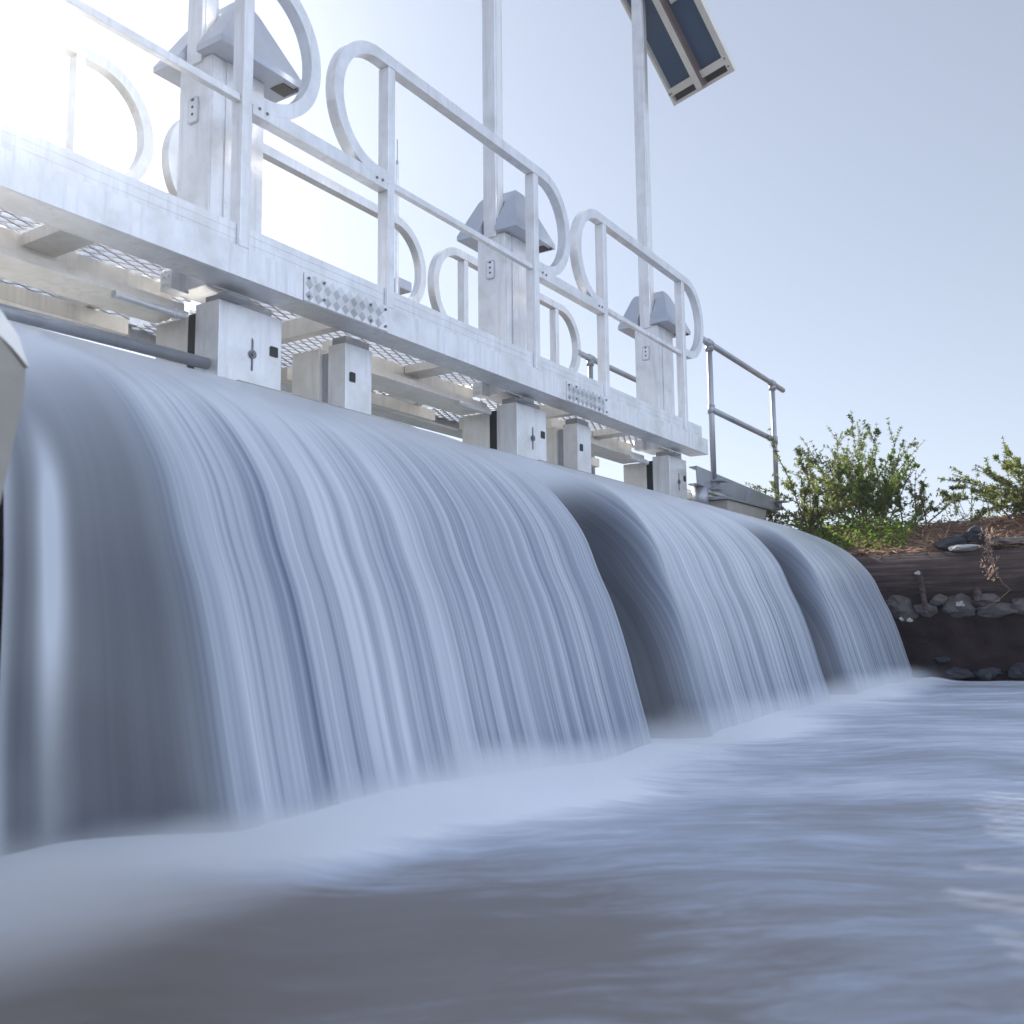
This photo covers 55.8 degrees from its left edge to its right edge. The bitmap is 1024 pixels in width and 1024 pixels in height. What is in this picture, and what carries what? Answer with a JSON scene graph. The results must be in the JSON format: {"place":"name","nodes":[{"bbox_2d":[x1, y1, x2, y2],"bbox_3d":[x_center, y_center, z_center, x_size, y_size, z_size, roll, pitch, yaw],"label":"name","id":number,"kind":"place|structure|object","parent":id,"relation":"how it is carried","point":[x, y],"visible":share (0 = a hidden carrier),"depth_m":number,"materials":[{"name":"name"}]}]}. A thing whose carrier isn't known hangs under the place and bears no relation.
{"place":"outdoors","nodes":[
{"label":"outdoors","id":0,"kind":"place"},
{"bbox_2d":[0,677,1023,1023],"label":"pool water","id":1,"kind":"structure","parent":0,"point":[848,859],"depth_m":1.29,"materials":[{"name":"liquid"}]},
{"bbox_2d":[0,0,1023,529],"label":"sky","id":2,"kind":"structure","parent":0,"point":[842,208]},
{"bbox_2d":[824,522,1022,555],"bbox_3d":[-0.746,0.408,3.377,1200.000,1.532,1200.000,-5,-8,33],"label":"ground","id":3,"kind":"structure","parent":0,"point":[978,549],"depth_m":6.68,"materials":[{"name":"soil"}]},
{"bbox_2d":[0,310,28,501],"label":"wing wall","id":4,"kind":"structure","parent":3,"relation":"on","point":[13,364],"depth_m":1.27,"materials":[{"name":"concrete"}]},
{"bbox_2d":[0,380,725,660],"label":"weir wall","id":5,"kind":"structure","parent":3,"relation":"on","point":[1,549],"depth_m":1.96,"materials":[{"name":"concrete"}]},
{"bbox_2d":[153,1,371,414],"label":"sluice gate","id":6,"kind":"structure","parent":5,"relation":"on","point":[231,335],"depth_m":3.53,"materials":[{"name":"metal"}]},
{"bbox_2d":[0,303,209,369],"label":"crossing pipe","id":7,"kind":"object","parent":6,"relation":"attached to","point":[39,320],"visible":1,"depth_m":3.02,"materials":[{"name":"metal"}]},
{"bbox_2d":[187,0,218,65],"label":"mast","id":8,"kind":"object","parent":6,"relation":"on","point":[203,16],"visible":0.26,"depth_m":3.55,"materials":[{"name":"metal"}]},
{"bbox_2d":[209,56,264,233],"bbox_3d":[-1.009,-1.256,3.556,0.007,0.785,0.240,-5,-8,33],"label":"access door","id":9,"kind":"structure","parent":6,"relation":"in","point":[258,87],"depth_m":3.52,"materials":[{"name":"metal"}]},
{"bbox_2d":[0,120,707,467],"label":"footbridge","id":10,"kind":"object","parent":6,"relation":"on","point":[434,370],"visible":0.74,"depth_m":3.50,"materials":[{"name":"metal"}]},
{"bbox_2d":[0,0,153,179],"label":"guard rail","id":11,"kind":"object","parent":10,"relation":"on","point":[82,58],"visible":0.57,"depth_m":3.95,"materials":[{"name":"metal"}]},
{"bbox_2d":[56,0,387,248],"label":"guard rail","id":12,"kind":"object","parent":10,"relation":"on","point":[250,106],"visible":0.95,"depth_m":3.38,"materials":[{"name":"metal"}]},
{"bbox_2d":[161,120,425,302],"bbox_3d":[-1.039,-1.243,5.041,0.056,1.092,1.849,-5,-8,33],"label":"guard rail","id":13,"kind":"object","parent":10,"relation":"on","point":[169,158],"visible":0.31,"depth_m":5.12,"materials":[{"name":"metal"}]},
{"bbox_2d":[325,40,604,369],"bbox_3d":[-0.096,-1.297,4.668,0.059,1.092,2.242,-5,-8,33],"label":"guard rail","id":14,"kind":"object","parent":10,"relation":"on","point":[392,70],"visible":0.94,"depth_m":4.27,"materials":[{"name":"metal"}]},
{"bbox_2d":[427,247,580,371],"bbox_3d":[0.007,-1.064,6.646,0.056,1.092,1.849,-5,-8,33],"label":"guard rail","id":15,"kind":"object","parent":10,"relation":"on","point":[465,260],"visible":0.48,"depth_m":6.20,"materials":[{"name":"metal"}]},
{"bbox_2d":[570,209,703,431],"bbox_3d":[0.842,-1.136,6.109,0.056,1.092,1.849,-5,-8,33],"label":"guard rail","id":16,"kind":"object","parent":10,"relation":"on","point":[604,225],"visible":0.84,"depth_m":5.84,"materials":[{"name":"metal"}]},
{"bbox_2d":[0,320,650,855],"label":"waterfall","id":17,"kind":"structure","parent":5,"relation":"on","point":[234,604],"depth_m":1.81,"materials":[{"name":"liquid"}]},
{"bbox_2d":[457,190,590,472],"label":"sluice gate","id":18,"kind":"structure","parent":5,"relation":"on","point":[513,423],"depth_m":5.13,"materials":[{"name":"metal"}]},
{"bbox_2d":[482,0,502,237],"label":"mast","id":19,"kind":"object","parent":18,"relation":"on","point":[492,102],"visible":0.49,"depth_m":5.23,"materials":[{"name":"metal"}]},
{"bbox_2d":[505,233,526,349],"bbox_3d":[0.037,-1.077,5.160,0.007,0.785,0.240,-5,-8,33],"label":"access door","id":20,"kind":"structure","parent":18,"relation":"in","point":[519,313],"depth_m":5.15,"materials":[{"name":"metal"}]},
{"bbox_2d":[469,444,830,737],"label":"waterfall","id":21,"kind":"structure","parent":5,"relation":"on","point":[713,626],"depth_m":3.57,"materials":[{"name":"liquid"}]},
{"bbox_2d":[618,291,690,499],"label":"sluice gate","id":22,"kind":"structure","parent":5,"relation":"on","point":[664,471],"depth_m":6.72,"materials":[{"name":"metal"}]},
{"bbox_2d":[631,0,653,328],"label":"mast","id":23,"kind":"object","parent":22,"relation":"on","point":[642,164],"visible":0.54,"depth_m":6.90,"materials":[{"name":"metal"}]},
{"bbox_2d":[620,0,736,105],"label":"solar panel","id":24,"kind":"object","parent":23,"relation":"attached to","point":[688,53],"visible":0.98,"depth_m":7.05,"materials":[{"name":"blue glass"}]},
{"bbox_2d":[658,326,674,414],"bbox_3d":[1.083,-0.898,6.765,0.007,0.785,0.240,-5,-8,33],"label":"access door","id":25,"kind":"structure","parent":22,"relation":"in","point":[665,356],"depth_m":6.77,"materials":[{"name":"metal"}]},
{"bbox_2d":[687,486,772,519],"bbox_3d":[1.523,0.083,7.353,0.570,0.405,1.160,-5,-8,33],"label":"abutment","id":26,"kind":"object","parent":5,"relation":"on","point":[731,503],"visible":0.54,"depth_m":6.97,"materials":[{"name":"concrete"}]},
{"bbox_2d":[687,466,788,513],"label":"approach walkway","id":27,"kind":"structure","parent":26,"relation":"on","point":[721,486],"depth_m":7.23,"materials":[{"name":"metal"}]},
{"bbox_2d":[578,350,635,473],"bbox_3d":[0.984,-0.611,8.058,0.063,1.120,1.740,-5,-8,33],"label":"pipe handrail","id":28,"kind":"object","parent":27,"relation":"on","point":[590,359],"visible":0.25,"depth_m":7.54,"materials":[{"name":"metal"}]},
{"bbox_2d":[703,336,784,500],"bbox_3d":[1.868,-0.643,7.677,0.063,1.116,1.980,-5,-8,33],"label":"pipe handrail","id":29,"kind":"object","parent":27,"relation":"on","point":[710,345],"visible":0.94,"depth_m":7.38,"materials":[{"name":"metal"}]},
{"bbox_2d":[683,499,912,694],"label":"waterfall","id":30,"kind":"structure","parent":5,"relation":"on","point":[854,632],"depth_m":5.26,"materials":[{"name":"liquid"}]},
{"bbox_2d":[745,428,919,527],"bbox_3d":[2.408,-0.184,7.805,1.290,0.897,1.446,2,-7,-21],"label":"shrub","id":31,"kind":"object","parent":3,"relation":"on","point":[816,493],"visible":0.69,"depth_m":7.68,"materials":[{"name":"green plant"}]},
{"bbox_2d":[766,505,927,554],"bbox_3d":[2.202,0.176,7.446,1.770,0.505,1.117,-5,-8,33],"label":"ground cover","id":32,"kind":"object","parent":3,"relation":"on","point":[893,526],"visible":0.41,"depth_m":7.14,"materials":[{"name":"green plant"}]},
{"bbox_2d":[791,410,924,524],"bbox_3d":[2.851,-0.336,7.984,1.161,0.924,1.095,-5,-8,33],"label":"shrub","id":33,"kind":"object","parent":3,"relation":"on","point":[836,472],"visible":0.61,"depth_m":7.82,"materials":[{"name":"green plant"}]},
{"bbox_2d":[830,444,919,525],"bbox_3d":[2.799,-0.207,7.396,0.641,0.614,0.684,-5,-8,33],"label":"shrub","id":34,"kind":"object","parent":3,"relation":"on","point":[890,490],"visible":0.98,"depth_m":7.34,"materials":[{"name":"green plant"}]},
{"bbox_2d":[800,507,1023,558],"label":"straw","id":35,"kind":"object","parent":3,"relation":"on","point":[1006,523],"visible":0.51,"depth_m":6.77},
{"bbox_2d":[933,535,969,550],"bbox_3d":[2.865,0.205,6.302,0.230,0.102,0.144,-5,-8,33],"label":"rock","id":36,"kind":"object","parent":35,"relation":"on","point":[944,544],"visible":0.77,"depth_m":6.26,"materials":[{"name":"grey stone"}]},
{"bbox_2d":[948,544,980,550],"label":"rock","id":37,"kind":"object","parent":35,"relation":"on","point":[966,547],"visible":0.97,"depth_m":6.14,"materials":[{"name":"stone"}]},
{"bbox_2d":[962,525,988,545],"bbox_3d":[3.000,0.149,6.231,0.167,0.135,0.146,2,-7,-24],"label":"rock","id":38,"kind":"object","parent":35,"relation":"on","point":[973,532],"visible":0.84,"depth_m":6.20,"materials":[{"name":"grey stone"}]},
{"bbox_2d":[987,537,1023,546],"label":"rock","id":39,"kind":"object","parent":35,"relation":"on","point":[1006,540],"visible":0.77,"depth_m":6.11,"materials":[{"name":"grey stone"}]},
{"bbox_2d":[899,570,964,621],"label":"dry leaves","id":40,"kind":"object","parent":3,"relation":"on","point":[909,619],"visible":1,"depth_m":6.14,"materials":[{"name":"plant"}]},
{"bbox_2d":[904,468,969,522],"bbox_3d":[3.280,-0.107,7.471,0.474,0.424,0.637,-5,-8,33],"label":"shrub","id":41,"kind":"object","parent":3,"relation":"on","point":[922,499],"visible":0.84,"depth_m":7.40,"materials":[{"name":"green plant"}]},
{"bbox_2d":[940,491,963,516],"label":"weed","id":42,"kind":"object","parent":3,"relation":"on","point":[956,508],"visible":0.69,"depth_m":7.46,"materials":[{"name":"green plant"}]},
{"bbox_2d":[895,509,1014,525],"bbox_3d":[3.775,0.042,7.213,1.747,0.204,0.798,-5,-8,33],"label":"ground cover","id":43,"kind":"object","parent":3,"relation":"on","point":[964,518],"visible":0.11,"depth_m":7.23,"materials":[{"name":"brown plant"}]},
{"bbox_2d":[981,494,1000,513],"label":"weed","id":44,"kind":"object","parent":43,"relation":"on","point":[993,511],"visible":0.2,"depth_m":7.28,"materials":[{"name":"green plant"}]},
{"bbox_2d":[953,491,984,516],"bbox_3d":[3.513,-0.074,7.470,0.266,0.226,0.149,-5,-8,33],"label":"weed","id":45,"kind":"object","parent":3,"relation":"on","point":[972,508],"visible":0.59,"depth_m":7.47,"materials":[{"name":"green plant"}]},
{"bbox_2d":[936,436,1023,521],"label":"shrub","id":46,"kind":"object","parent":3,"relation":"on","point":[1014,496],"visible":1,"depth_m":6.83,"materials":[{"name":"green plant"}]},
{"bbox_2d":[978,528,1010,608],"bbox_3d":[2.859,0.333,5.783,0.155,0.494,0.201,-2,-7,8],"label":"dry stalk","id":47,"kind":"object","parent":3,"relation":"on","point":[988,555],"visible":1,"depth_m":5.75,"materials":[{"name":"plant"}]},
{"bbox_2d":[880,590,1023,680],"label":"bank face","id":48,"kind":"object","parent":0,"point":[975,642],"visible":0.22,"depth_m":6.05},
{"bbox_2d":[886,595,918,622],"bbox_3d":[2.526,0.629,6.281,0.162,0.182,0.219,4,-8,-32],"label":"rock","id":49,"kind":"object","parent":48,"relation":"on","point":[900,606],"visible":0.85,"depth_m":6.22,"materials":[{"name":"grey stone"}]},
{"bbox_2d":[912,670,931,677],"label":"rock","id":50,"kind":"object","parent":48,"relation":"on","point":[919,674],"visible":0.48,"depth_m":6.06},
{"bbox_2d":[917,571,928,613],"bbox_3d":[2.616,0.512,6.158,0.038,0.275,0.077,1,-7,-16],"label":"stake","id":51,"kind":"object","parent":48,"relation":"on","point":[920,577],"visible":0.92,"depth_m":6.14,"materials":[{"name":"wood"}]},
{"bbox_2d":[913,603,937,617],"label":"rock","id":52,"kind":"object","parent":48,"relation":"on","point":[932,609],"visible":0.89,"depth_m":6.14,"materials":[{"name":"grey stone"}]},
{"bbox_2d":[853,549,1023,596],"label":"log","id":53,"kind":"object","parent":48,"relation":"on","point":[947,574],"visible":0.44,"depth_m":6.15,"materials":[{"name":"brown wood"}]},
{"bbox_2d":[930,594,949,606],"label":"rock","id":54,"kind":"object","parent":48,"relation":"on","point":[938,600],"visible":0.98,"depth_m":6.10,"materials":[{"name":"grey stone"}]},
{"bbox_2d":[933,657,950,662],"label":"rock","id":55,"kind":"object","parent":48,"relation":"on","point":[942,659],"visible":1,"depth_m":6.03,"materials":[{"name":"grey stone"}]},
{"bbox_2d":[942,593,975,617],"bbox_3d":[2.814,0.590,6.083,0.216,0.175,0.150,-5,-8,33],"label":"rock","id":56,"kind":"object","parent":48,"relation":"on","point":[952,609],"visible":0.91,"depth_m":6.05,"materials":[{"name":"grey stone"}]},
{"bbox_2d":[944,667,975,679],"bbox_3d":[2.779,0.999,5.995,0.193,0.078,0.136,-5,-8,33],"label":"rock","id":57,"kind":"object","parent":48,"relation":"on","point":[956,673],"visible":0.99,"depth_m":5.96,"materials":[{"name":"grey stone"}]},
{"bbox_2d":[973,588,981,601],"bbox_3d":[2.880,0.514,5.985,0.052,0.086,0.046,4,-8,-35],"label":"stake","id":58,"kind":"object","parent":48,"relation":"on","point":[977,593],"visible":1,"depth_m":5.97,"materials":[{"name":"wood"}]},
{"bbox_2d":[971,593,999,606],"bbox_3d":[2.936,0.551,6.001,0.177,0.092,0.141,-5,-8,33],"label":"rock","id":59,"kind":"object","parent":48,"relation":"on","point":[988,598],"visible":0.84,"depth_m":5.96,"materials":[{"name":"grey stone"}]},
{"bbox_2d":[972,667,1002,679],"bbox_3d":[2.908,0.989,5.911,0.149,0.080,0.148,3,-8,-30],"label":"rock","id":60,"kind":"object","parent":48,"relation":"on","point":[990,673],"visible":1,"depth_m":5.88,"materials":[{"name":"grey stone"}]},
{"bbox_2d":[976,602,1018,618],"bbox_3d":[3.004,0.603,5.947,0.262,0.104,0.158,-2,-7,13],"label":"rock","id":61,"kind":"object","parent":48,"relation":"on","point":[996,610],"visible":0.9,"depth_m":5.92,"materials":[{"name":"grey stone"}]},
{"bbox_2d":[1008,662,1023,679],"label":"rock","id":62,"kind":"object","parent":48,"relation":"on","point":[1016,671],"visible":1,"depth_m":5.78,"materials":[{"name":"grey stone"}]},
{"bbox_2d":[1010,598,1023,614],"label":"rock","id":63,"kind":"object","parent":48,"relation":"on","point":[1017,604],"visible":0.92,"depth_m":5.85,"materials":[{"name":"grey stone"}]},
{"label":"channel water","id":64,"kind":"structure","parent":0,"visible":0},
{"bbox_2d":[394,139,411,421],"bbox_3d":[-0.764,-1.216,6.453,0.131,2.580,0.171,-5,-8,33],"label":"antenna pole","id":65,"kind":"object","parent":64,"relation":"in","point":[402,286],"visible":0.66,"depth_m":6.44,"materials":[{"name":"metal"}]}
]}

